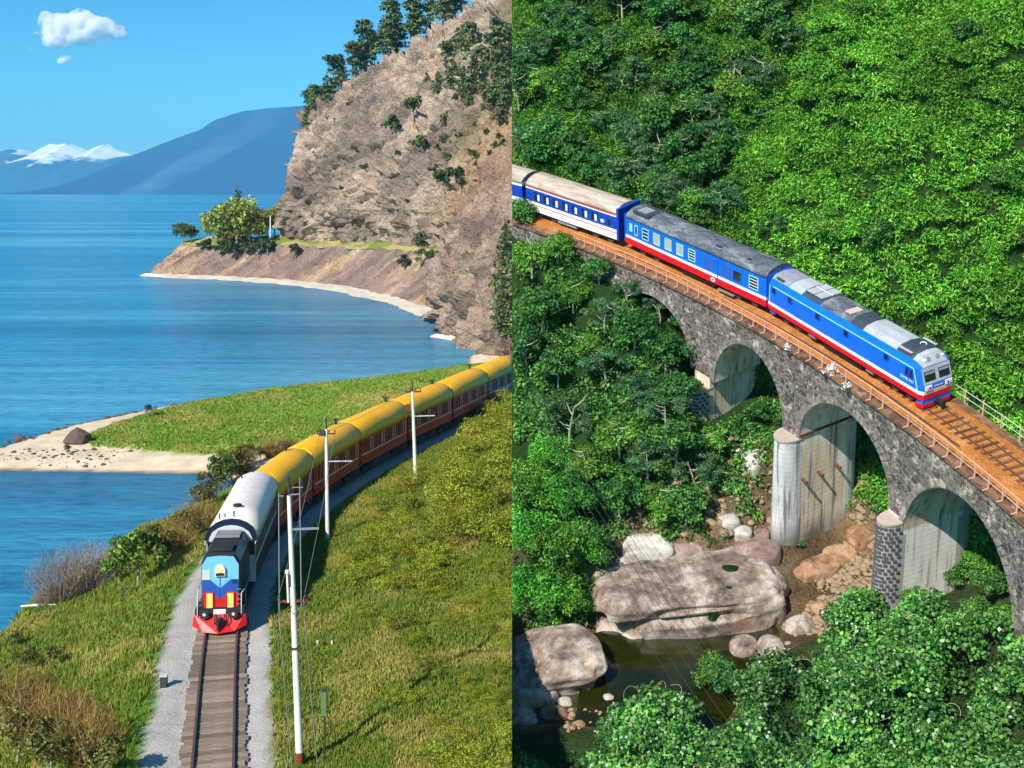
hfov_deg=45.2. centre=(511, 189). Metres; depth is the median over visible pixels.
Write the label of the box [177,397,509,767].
railway track
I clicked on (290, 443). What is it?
shrub
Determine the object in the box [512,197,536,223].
slope tree
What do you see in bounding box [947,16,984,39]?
bush
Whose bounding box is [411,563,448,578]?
brush
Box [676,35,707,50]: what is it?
jungle tree
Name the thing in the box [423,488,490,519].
brush
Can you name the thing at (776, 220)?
bush
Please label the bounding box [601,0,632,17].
jungle tree
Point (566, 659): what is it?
boulder
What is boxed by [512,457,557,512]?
tree
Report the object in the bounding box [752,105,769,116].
bush
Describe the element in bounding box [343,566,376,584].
brush
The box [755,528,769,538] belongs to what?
boulder
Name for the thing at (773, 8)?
jungle tree
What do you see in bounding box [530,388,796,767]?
power wire
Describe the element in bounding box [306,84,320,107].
pine tree
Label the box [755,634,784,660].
boulder
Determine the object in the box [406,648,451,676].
brush
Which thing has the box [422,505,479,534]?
brush
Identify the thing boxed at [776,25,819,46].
bush
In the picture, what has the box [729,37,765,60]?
jungle tree
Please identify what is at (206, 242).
shrub
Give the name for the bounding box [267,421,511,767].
hill grass
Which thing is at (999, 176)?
bush
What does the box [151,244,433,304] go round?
scree slope
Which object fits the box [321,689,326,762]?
signal post
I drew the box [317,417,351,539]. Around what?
utility pole
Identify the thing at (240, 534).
diesel locomotive
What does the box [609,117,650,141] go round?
jungle tree
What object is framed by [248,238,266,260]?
shrub
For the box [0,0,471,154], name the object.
sky
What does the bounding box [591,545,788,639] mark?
boulder
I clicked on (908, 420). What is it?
metal railing
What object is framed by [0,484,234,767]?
bank grass
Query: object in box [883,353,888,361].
window
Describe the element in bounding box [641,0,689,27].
jungle tree
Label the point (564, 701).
boulder
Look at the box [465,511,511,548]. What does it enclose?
brush
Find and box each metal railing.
[573,232,1023,514]
[952,382,1023,441]
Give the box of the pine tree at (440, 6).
[431,0,455,35]
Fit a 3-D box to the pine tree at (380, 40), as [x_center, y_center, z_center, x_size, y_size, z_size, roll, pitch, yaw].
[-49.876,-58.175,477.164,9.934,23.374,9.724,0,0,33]
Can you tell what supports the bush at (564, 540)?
on the gorge ground at (550, 742)
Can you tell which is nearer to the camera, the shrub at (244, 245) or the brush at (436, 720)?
the brush at (436, 720)
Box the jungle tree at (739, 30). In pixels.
[729,19,757,41]
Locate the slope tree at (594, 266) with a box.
[580,257,613,285]
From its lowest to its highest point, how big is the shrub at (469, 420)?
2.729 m
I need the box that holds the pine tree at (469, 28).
[454,21,479,58]
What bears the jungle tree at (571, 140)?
on the gorge ground at (550, 742)
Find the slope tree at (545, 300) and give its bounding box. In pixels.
[513,285,569,332]
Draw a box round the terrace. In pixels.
[178,235,437,253]
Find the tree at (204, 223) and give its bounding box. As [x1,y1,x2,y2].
[198,204,230,240]
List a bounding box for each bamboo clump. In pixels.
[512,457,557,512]
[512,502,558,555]
[512,559,544,615]
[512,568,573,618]
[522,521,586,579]
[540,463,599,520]
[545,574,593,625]
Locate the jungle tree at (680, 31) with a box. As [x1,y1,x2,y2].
[662,21,700,50]
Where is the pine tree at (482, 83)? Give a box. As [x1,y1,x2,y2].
[477,80,487,104]
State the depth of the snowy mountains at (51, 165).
13165.03 m
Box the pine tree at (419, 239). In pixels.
[412,231,429,266]
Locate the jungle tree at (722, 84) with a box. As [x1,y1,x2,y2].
[710,65,761,103]
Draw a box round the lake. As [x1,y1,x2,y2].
[0,194,474,631]
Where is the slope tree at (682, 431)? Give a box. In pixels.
[646,415,707,466]
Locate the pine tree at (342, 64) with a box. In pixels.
[335,59,350,81]
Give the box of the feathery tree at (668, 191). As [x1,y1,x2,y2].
[649,177,701,215]
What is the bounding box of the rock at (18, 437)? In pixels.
[12,435,24,438]
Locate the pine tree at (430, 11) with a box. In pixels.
[425,0,437,34]
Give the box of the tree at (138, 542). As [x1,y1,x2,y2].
[107,529,169,585]
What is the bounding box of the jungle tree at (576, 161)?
[565,151,599,181]
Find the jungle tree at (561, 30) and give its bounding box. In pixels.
[547,12,593,53]
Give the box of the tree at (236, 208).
[205,194,264,250]
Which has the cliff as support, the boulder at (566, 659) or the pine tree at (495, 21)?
the pine tree at (495, 21)
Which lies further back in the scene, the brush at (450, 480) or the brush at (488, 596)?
the brush at (450, 480)
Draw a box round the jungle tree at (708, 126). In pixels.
[696,117,744,139]
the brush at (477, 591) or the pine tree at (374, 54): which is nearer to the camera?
the brush at (477, 591)
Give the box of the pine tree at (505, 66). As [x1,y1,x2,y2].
[492,47,511,98]
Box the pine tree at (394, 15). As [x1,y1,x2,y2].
[382,13,401,44]
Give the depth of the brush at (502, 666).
66.32 m
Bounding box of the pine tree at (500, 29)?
[485,24,511,73]
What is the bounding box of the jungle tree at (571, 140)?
[554,129,595,159]
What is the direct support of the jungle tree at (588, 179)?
on the gorge ground at (550, 742)
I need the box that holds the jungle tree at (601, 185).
[591,172,616,193]
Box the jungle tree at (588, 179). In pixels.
[572,168,606,186]
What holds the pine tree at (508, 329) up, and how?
on the rock outcrop
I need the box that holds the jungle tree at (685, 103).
[673,89,708,123]
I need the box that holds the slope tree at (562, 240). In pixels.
[539,230,576,263]
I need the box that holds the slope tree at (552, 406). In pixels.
[534,387,592,441]
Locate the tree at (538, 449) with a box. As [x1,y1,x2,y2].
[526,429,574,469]
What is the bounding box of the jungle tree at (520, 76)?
[512,63,534,112]
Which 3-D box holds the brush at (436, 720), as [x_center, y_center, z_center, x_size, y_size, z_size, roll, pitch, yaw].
[-3.490,26.024,59.755,1.611,0.734,1.661,0,0,-41]
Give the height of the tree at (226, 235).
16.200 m
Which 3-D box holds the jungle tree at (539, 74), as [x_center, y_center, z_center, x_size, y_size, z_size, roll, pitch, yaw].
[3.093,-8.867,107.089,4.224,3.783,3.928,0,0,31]
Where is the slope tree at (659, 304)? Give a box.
[642,297,666,323]
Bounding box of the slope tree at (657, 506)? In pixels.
[627,481,677,525]
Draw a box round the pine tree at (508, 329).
[499,298,511,352]
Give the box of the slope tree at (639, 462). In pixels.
[624,434,675,481]
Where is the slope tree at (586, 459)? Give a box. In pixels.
[563,443,615,481]
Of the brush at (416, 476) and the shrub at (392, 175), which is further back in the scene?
the shrub at (392, 175)
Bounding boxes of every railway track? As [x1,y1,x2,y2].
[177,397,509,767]
[536,214,1023,486]
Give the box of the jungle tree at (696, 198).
[669,187,716,217]
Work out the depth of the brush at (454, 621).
72.56 m
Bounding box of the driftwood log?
[20,603,54,606]
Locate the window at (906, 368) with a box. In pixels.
[905,366,908,376]
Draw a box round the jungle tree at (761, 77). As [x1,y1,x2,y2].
[736,57,779,98]
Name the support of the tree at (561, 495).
on the gorge ground at (550, 742)
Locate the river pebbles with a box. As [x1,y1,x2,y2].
[793,533,874,636]
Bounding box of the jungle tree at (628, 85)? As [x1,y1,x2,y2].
[600,69,633,95]
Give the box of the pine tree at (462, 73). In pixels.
[454,60,472,109]
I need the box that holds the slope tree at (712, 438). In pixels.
[689,425,725,452]
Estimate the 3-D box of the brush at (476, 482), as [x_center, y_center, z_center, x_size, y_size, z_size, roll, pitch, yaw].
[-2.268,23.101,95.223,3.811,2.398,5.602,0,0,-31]
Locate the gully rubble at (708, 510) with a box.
[612,420,772,542]
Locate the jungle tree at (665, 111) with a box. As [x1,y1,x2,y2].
[637,97,679,139]
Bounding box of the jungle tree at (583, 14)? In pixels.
[549,1,593,23]
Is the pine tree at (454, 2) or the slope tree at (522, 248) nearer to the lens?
the slope tree at (522, 248)
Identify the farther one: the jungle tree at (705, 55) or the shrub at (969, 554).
the jungle tree at (705, 55)
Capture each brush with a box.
[335,564,367,582]
[337,544,373,566]
[337,565,378,584]
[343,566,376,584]
[347,556,386,571]
[351,533,378,551]
[352,521,401,541]
[355,554,395,574]
[355,608,375,628]
[359,513,391,533]
[364,574,395,590]
[366,498,388,513]
[369,532,396,546]
[372,495,399,508]
[375,533,420,554]
[377,611,405,629]
[380,609,420,626]
[381,513,417,530]
[384,474,419,492]
[384,568,417,587]
[387,493,425,515]
[387,508,420,523]
[387,687,428,703]
[392,530,414,540]
[392,543,423,559]
[394,630,428,645]
[395,465,434,484]
[396,490,420,506]
[398,734,475,767]
[399,510,441,528]
[400,464,423,473]
[401,550,446,571]
[404,471,428,482]
[404,529,438,543]
[405,459,433,468]
[406,570,446,593]
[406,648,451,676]
[408,585,449,601]
[410,549,434,560]
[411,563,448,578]
[412,526,462,547]
[416,553,454,572]
[416,737,464,767]
[417,541,449,559]
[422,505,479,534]
[422,662,444,675]
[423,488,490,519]
[423,570,463,588]
[423,714,454,735]
[424,472,493,501]
[425,467,501,502]
[426,614,448,630]
[427,470,481,498]
[427,474,456,488]
[428,498,461,512]
[428,543,462,558]
[428,749,508,767]
[429,472,477,493]
[431,490,458,509]
[433,511,463,529]
[433,723,481,742]
[434,442,483,471]
[436,508,495,533]
[437,445,451,457]
[437,466,450,471]
[437,757,462,767]
[440,453,479,467]
[443,608,470,617]
[443,617,469,627]
[445,445,465,455]
[448,436,470,446]
[450,594,467,603]
[450,594,471,605]
[451,461,484,483]
[451,471,510,500]
[451,684,483,702]
[452,420,487,438]
[452,451,509,470]
[453,668,479,683]
[455,499,500,527]
[455,556,475,564]
[457,441,477,451]
[457,495,500,513]
[457,736,511,766]
[458,435,490,448]
[458,456,508,483]
[459,417,488,435]
[459,431,491,450]
[460,760,497,767]
[461,518,511,544]
[464,596,481,610]
[465,451,511,486]
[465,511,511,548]
[466,703,498,717]
[469,437,500,449]
[470,425,511,446]
[470,591,496,601]
[471,588,492,599]
[471,590,491,599]
[471,612,497,622]
[472,459,503,478]
[474,584,494,592]
[475,558,497,568]
[475,619,497,631]
[475,694,506,708]
[478,415,511,431]
[478,427,511,448]
[478,480,511,502]
[479,446,511,469]
[479,607,503,619]
[480,708,511,720]
[481,447,511,471]
[481,719,511,748]
[482,397,511,412]
[482,517,511,534]
[483,405,511,417]
[483,674,506,690]
[484,431,511,449]
[484,461,511,479]
[484,751,511,767]
[485,564,509,571]
[485,662,511,672]
[487,713,511,736]
[488,638,511,650]
[488,685,511,697]
[488,689,511,701]
[489,419,511,429]
[490,409,511,424]
[491,406,511,417]
[492,631,511,640]
[494,585,511,595]
[495,594,511,607]
[495,618,511,630]
[498,608,511,616]
[498,728,511,748]
[499,587,511,596]
[504,698,511,712]
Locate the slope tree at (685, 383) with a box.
[659,368,703,411]
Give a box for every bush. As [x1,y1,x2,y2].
[687,208,713,225]
[718,174,744,189]
[748,182,768,194]
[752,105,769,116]
[753,211,786,228]
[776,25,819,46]
[804,205,852,237]
[814,262,837,277]
[838,0,876,20]
[859,216,894,246]
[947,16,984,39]
[962,34,994,54]
[975,84,992,95]
[984,158,1023,190]
[984,289,1014,310]
[1007,226,1023,245]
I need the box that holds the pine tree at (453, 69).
[442,54,459,88]
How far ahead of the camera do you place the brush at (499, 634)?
70.52 m
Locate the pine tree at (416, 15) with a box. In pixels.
[404,0,424,36]
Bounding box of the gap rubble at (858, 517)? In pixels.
[848,430,886,524]
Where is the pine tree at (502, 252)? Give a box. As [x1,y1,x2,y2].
[488,230,511,287]
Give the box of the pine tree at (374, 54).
[367,40,380,63]
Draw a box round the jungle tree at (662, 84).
[646,72,678,93]
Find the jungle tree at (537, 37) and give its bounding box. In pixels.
[523,27,563,56]
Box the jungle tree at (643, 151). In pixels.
[631,132,673,161]
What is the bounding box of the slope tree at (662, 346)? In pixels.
[640,332,693,375]
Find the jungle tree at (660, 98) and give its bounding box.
[639,91,669,106]
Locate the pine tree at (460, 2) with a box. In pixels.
[452,0,467,12]
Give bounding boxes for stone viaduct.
[512,213,1023,654]
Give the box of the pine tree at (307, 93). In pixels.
[299,89,313,108]
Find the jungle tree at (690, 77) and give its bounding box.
[672,61,723,95]
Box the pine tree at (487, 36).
[480,32,501,76]
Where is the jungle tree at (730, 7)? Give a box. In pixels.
[707,0,752,22]
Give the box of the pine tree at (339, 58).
[331,53,346,88]
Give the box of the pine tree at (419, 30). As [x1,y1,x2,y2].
[403,2,427,33]
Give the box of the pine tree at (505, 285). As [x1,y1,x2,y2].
[488,252,511,307]
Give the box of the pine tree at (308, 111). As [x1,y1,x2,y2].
[302,101,310,120]
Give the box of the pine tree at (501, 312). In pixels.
[490,289,511,347]
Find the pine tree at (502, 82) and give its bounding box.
[496,78,511,115]
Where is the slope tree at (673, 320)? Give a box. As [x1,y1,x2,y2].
[667,313,685,339]
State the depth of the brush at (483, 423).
128.99 m
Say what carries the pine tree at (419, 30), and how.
on the cliff
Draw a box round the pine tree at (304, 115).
[299,105,308,125]
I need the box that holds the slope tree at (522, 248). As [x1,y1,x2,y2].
[512,230,555,278]
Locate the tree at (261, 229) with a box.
[231,207,268,241]
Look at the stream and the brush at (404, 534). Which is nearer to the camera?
the stream
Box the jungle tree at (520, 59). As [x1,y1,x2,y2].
[512,53,541,90]
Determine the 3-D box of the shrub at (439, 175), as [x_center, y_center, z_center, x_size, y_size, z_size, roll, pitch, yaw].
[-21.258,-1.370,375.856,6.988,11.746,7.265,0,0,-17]
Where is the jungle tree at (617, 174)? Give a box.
[609,163,636,192]
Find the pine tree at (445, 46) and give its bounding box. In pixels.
[437,40,452,70]
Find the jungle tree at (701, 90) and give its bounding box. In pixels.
[681,86,710,120]
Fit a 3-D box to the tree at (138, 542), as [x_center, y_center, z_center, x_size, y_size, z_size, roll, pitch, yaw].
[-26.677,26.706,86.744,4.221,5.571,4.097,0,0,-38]
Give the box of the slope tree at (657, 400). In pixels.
[638,384,692,426]
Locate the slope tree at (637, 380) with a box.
[611,369,659,413]
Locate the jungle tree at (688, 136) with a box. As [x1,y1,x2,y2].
[660,122,707,156]
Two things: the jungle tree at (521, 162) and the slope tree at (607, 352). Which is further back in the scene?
the jungle tree at (521, 162)
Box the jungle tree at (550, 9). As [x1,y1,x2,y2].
[532,0,561,22]
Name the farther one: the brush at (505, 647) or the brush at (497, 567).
the brush at (497, 567)
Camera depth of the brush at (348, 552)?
85.64 m
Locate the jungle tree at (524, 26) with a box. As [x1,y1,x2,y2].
[512,14,539,39]
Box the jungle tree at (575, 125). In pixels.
[558,110,585,134]
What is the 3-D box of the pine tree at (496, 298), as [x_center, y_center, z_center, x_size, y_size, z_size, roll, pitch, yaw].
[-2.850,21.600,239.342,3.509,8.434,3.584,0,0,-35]
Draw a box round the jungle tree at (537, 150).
[522,129,564,167]
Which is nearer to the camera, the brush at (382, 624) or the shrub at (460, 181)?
the brush at (382, 624)
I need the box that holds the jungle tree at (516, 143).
[512,123,533,148]
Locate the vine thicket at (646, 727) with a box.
[513,585,1023,767]
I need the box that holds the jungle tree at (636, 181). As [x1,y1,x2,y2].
[630,169,664,205]
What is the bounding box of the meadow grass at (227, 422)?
[88,362,508,455]
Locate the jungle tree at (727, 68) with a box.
[723,55,757,78]
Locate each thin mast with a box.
[278,493,283,630]
[292,478,302,608]
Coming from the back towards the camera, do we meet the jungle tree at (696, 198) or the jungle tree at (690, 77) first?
the jungle tree at (690, 77)
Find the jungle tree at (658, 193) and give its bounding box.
[637,171,672,206]
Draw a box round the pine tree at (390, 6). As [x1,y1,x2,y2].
[378,0,402,53]
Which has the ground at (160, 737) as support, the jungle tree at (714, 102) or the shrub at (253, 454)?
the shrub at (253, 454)
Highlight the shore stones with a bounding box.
[0,388,265,467]
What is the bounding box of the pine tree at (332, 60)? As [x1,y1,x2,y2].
[321,54,340,92]
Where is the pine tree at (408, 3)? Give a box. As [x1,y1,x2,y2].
[399,0,420,49]
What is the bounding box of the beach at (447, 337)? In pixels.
[430,334,454,339]
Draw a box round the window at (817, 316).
[815,312,819,320]
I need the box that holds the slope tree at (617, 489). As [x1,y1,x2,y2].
[592,473,646,516]
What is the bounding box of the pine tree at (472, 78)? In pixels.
[461,49,481,98]
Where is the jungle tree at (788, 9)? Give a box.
[751,0,794,19]
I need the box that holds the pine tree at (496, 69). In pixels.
[484,56,505,104]
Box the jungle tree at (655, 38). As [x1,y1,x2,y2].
[622,23,675,57]
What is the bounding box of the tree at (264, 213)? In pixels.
[256,209,274,236]
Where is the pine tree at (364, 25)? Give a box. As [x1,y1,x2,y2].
[353,19,376,63]
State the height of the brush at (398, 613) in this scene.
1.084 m
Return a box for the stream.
[574,625,779,732]
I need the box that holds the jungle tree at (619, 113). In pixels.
[605,107,636,127]
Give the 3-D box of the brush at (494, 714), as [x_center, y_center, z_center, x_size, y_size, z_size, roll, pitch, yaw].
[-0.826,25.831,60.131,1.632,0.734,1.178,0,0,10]
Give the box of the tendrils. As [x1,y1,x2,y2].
[513,576,1007,767]
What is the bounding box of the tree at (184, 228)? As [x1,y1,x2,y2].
[172,222,194,244]
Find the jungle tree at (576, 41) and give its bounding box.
[567,24,599,47]
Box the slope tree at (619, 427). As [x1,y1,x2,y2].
[590,415,645,459]
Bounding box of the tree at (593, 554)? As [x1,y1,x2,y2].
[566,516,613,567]
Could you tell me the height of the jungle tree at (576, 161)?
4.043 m
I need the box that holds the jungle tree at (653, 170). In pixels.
[621,155,665,194]
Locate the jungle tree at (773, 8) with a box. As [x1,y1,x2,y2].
[734,0,786,37]
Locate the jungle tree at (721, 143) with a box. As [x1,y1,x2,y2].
[702,130,736,163]
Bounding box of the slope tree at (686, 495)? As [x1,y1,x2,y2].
[666,482,712,528]
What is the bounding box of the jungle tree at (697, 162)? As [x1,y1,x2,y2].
[672,144,730,185]
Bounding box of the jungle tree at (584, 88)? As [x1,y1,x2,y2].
[562,86,588,100]
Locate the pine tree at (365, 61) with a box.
[350,30,372,69]
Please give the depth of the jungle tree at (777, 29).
96.53 m
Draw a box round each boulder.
[512,635,531,667]
[512,668,558,710]
[512,707,537,725]
[514,623,607,695]
[539,703,567,719]
[558,696,572,705]
[572,720,584,727]
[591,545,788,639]
[603,693,613,699]
[622,533,674,561]
[673,542,701,552]
[719,513,740,530]
[729,634,756,657]
[733,525,751,540]
[734,440,762,476]
[734,536,782,566]
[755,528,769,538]
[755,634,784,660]
[782,614,814,634]
[793,553,842,582]
[811,602,825,613]
[823,544,857,565]
[843,524,870,551]
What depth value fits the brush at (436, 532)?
86.15 m
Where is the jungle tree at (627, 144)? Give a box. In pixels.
[608,118,651,149]
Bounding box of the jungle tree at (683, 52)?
[665,44,712,69]
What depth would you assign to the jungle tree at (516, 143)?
104.15 m
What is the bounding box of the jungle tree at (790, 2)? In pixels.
[779,0,803,15]
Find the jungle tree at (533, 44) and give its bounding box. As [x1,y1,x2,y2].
[512,36,551,61]
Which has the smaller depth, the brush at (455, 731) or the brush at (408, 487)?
the brush at (455, 731)
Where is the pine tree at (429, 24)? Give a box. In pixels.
[421,3,434,33]
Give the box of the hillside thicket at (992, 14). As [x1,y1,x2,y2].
[512,0,1023,588]
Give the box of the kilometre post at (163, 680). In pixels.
[159,673,168,687]
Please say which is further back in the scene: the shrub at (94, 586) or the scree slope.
the scree slope
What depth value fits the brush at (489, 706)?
60.88 m
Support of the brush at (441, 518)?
on the ground at (160, 737)
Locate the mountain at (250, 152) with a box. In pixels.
[0,106,304,193]
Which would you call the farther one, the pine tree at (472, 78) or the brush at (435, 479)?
the pine tree at (472, 78)
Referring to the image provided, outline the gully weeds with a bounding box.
[622,471,731,548]
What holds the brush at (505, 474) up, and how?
on the ground at (160, 737)
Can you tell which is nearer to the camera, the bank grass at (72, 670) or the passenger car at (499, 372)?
the bank grass at (72, 670)
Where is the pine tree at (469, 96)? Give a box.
[463,87,473,106]
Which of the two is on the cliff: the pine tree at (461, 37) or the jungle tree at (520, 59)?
the pine tree at (461, 37)
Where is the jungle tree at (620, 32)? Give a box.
[600,27,627,56]
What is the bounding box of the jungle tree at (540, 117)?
[531,108,577,131]
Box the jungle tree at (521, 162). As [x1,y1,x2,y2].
[515,158,537,169]
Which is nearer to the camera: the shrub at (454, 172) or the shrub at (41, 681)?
the shrub at (41, 681)
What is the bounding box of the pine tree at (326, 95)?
[317,68,333,99]
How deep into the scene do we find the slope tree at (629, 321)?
85.50 m
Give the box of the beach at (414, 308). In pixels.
[139,273,432,315]
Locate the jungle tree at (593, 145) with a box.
[580,142,603,162]
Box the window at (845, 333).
[843,329,848,337]
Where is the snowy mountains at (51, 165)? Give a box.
[0,143,132,192]
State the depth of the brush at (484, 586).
79.39 m
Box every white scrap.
[784,343,792,350]
[821,362,843,376]
[841,381,850,389]
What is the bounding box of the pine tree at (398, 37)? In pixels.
[381,10,409,48]
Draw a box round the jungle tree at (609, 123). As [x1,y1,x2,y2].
[603,106,628,128]
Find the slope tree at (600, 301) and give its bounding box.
[579,296,628,334]
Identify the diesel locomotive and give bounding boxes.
[192,472,277,633]
[768,269,951,408]
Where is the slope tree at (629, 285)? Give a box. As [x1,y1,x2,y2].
[609,275,640,300]
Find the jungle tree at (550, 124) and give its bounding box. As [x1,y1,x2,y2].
[521,111,569,146]
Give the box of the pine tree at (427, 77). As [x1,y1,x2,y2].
[423,70,430,81]
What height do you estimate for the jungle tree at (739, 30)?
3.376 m
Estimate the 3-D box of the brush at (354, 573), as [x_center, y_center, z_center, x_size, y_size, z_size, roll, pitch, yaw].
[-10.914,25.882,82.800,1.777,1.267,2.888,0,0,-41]
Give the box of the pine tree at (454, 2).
[446,0,457,13]
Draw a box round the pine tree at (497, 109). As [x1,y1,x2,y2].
[491,89,510,125]
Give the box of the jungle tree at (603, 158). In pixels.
[584,150,620,176]
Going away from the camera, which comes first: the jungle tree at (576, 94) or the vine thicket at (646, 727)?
the vine thicket at (646, 727)
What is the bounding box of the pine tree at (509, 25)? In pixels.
[494,23,511,63]
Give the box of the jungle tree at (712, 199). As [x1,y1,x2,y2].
[700,180,742,225]
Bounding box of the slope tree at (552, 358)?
[533,347,576,389]
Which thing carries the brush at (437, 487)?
on the ground at (160, 737)
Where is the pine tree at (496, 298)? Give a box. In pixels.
[488,282,501,309]
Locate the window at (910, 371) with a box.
[909,369,912,379]
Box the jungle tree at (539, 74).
[522,66,565,103]
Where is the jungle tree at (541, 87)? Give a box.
[532,80,553,97]
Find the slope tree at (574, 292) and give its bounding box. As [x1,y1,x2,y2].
[556,278,592,313]
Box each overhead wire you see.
[278,438,318,767]
[303,438,333,767]
[331,392,405,429]
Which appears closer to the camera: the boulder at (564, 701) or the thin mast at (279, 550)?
the boulder at (564, 701)
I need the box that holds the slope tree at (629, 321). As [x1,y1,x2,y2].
[610,310,657,354]
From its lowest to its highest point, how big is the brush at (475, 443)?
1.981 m
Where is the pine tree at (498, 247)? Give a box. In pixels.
[491,234,506,266]
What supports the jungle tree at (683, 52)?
on the gorge ground at (550, 742)
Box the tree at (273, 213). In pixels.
[261,205,277,236]
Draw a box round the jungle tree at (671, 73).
[661,60,689,93]
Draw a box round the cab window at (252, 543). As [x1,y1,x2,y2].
[250,540,255,554]
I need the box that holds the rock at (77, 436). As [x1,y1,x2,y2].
[63,427,90,444]
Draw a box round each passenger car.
[255,444,312,536]
[288,418,359,503]
[338,397,407,472]
[388,379,452,446]
[435,365,487,424]
[472,352,511,406]
[512,164,538,205]
[526,172,639,241]
[624,204,793,306]
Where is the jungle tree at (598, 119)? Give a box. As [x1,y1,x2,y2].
[587,110,614,135]
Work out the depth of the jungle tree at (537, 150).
101.03 m
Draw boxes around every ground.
[0,354,511,767]
[512,0,1023,767]
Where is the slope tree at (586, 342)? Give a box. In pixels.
[571,332,608,356]
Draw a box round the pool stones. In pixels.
[563,707,602,732]
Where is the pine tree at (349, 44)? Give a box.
[342,40,359,90]
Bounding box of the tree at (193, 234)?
[187,227,199,241]
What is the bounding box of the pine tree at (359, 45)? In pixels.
[349,42,364,71]
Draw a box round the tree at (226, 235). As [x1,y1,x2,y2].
[212,221,245,252]
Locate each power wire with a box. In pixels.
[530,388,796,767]
[530,394,777,765]
[531,384,813,767]
[531,407,743,766]
[531,413,726,767]
[535,409,761,767]
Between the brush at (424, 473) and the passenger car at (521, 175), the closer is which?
the passenger car at (521, 175)
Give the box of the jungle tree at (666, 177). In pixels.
[639,172,697,212]
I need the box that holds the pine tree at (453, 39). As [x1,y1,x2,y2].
[448,33,462,55]
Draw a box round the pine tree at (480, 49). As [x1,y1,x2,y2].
[471,44,489,80]
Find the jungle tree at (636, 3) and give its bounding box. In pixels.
[603,0,643,22]
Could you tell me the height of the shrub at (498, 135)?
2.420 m
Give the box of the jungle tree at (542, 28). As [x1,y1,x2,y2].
[537,12,581,52]
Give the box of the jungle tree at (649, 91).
[636,88,670,104]
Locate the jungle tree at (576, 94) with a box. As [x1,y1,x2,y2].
[563,87,601,110]
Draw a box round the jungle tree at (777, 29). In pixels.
[760,18,800,62]
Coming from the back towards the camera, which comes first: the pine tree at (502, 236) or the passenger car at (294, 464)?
the pine tree at (502, 236)
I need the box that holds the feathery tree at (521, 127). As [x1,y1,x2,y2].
[512,122,552,160]
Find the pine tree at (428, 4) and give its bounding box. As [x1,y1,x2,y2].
[418,0,433,38]
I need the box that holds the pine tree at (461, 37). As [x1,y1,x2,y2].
[454,32,465,54]
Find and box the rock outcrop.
[421,141,511,356]
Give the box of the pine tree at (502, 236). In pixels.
[498,215,511,249]
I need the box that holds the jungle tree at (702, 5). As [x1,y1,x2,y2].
[677,0,709,24]
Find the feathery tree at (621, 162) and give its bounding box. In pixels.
[600,155,643,194]
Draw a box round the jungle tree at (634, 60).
[616,56,651,92]
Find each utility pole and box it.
[279,476,318,766]
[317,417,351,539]
[405,381,434,479]
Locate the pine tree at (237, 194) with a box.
[216,181,254,240]
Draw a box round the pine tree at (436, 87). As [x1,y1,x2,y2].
[430,68,442,96]
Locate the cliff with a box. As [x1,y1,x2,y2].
[272,0,511,249]
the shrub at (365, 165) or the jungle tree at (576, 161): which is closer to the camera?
the jungle tree at (576, 161)
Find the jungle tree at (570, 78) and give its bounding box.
[545,64,586,102]
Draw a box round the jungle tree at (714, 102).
[693,93,728,121]
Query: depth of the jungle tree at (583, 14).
110.94 m
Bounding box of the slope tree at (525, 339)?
[512,324,545,375]
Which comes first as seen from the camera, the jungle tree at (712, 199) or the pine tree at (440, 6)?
the jungle tree at (712, 199)
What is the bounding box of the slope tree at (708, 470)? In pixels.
[669,450,724,488]
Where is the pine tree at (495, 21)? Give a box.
[489,16,504,30]
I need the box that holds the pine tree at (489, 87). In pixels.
[482,83,496,123]
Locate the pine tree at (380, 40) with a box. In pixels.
[370,12,397,55]
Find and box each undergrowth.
[512,240,1023,669]
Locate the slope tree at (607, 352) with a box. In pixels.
[574,345,636,389]
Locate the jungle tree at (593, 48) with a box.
[568,34,617,78]
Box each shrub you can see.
[0,655,51,711]
[0,671,80,744]
[0,701,37,762]
[7,630,23,645]
[7,668,53,694]
[9,645,45,670]
[10,676,109,761]
[19,540,97,602]
[20,714,77,767]
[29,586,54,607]
[38,695,139,767]
[42,644,63,665]
[43,536,117,596]
[45,682,94,716]
[63,443,71,452]
[79,733,129,767]
[85,558,111,583]
[98,550,131,583]
[144,404,156,413]
[144,524,177,564]
[145,513,204,554]
[166,507,202,540]
[169,493,223,533]
[189,484,218,508]
[193,471,225,500]
[199,238,211,252]
[206,453,239,485]
[212,240,225,258]
[216,446,249,480]
[218,443,260,475]
[223,240,241,260]
[236,443,261,466]
[239,240,251,259]
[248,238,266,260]
[256,446,267,457]
[258,434,284,457]
[259,236,275,256]
[278,434,296,449]
[288,243,301,260]
[359,163,368,168]
[380,114,400,139]
[388,173,396,178]
[396,254,411,269]
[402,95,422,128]
[409,135,428,151]
[423,249,433,260]
[431,167,453,201]
[438,136,445,142]
[439,110,448,127]
[442,152,451,159]
[450,167,461,187]
[456,166,463,176]
[456,177,465,190]
[463,412,486,424]
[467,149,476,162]
[472,399,504,411]
[483,128,489,133]
[487,386,511,403]
[489,140,498,146]
[495,132,503,138]
[498,138,507,144]
[690,649,738,689]
[705,661,744,694]
[744,399,774,420]
[756,365,773,383]
[793,540,804,546]
[858,438,877,452]
[898,585,927,600]
[942,560,973,585]
[956,594,991,620]
[960,548,993,574]
[967,570,1008,595]
[988,602,1012,630]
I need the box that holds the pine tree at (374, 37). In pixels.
[360,29,380,60]
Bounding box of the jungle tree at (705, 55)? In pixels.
[685,46,723,75]

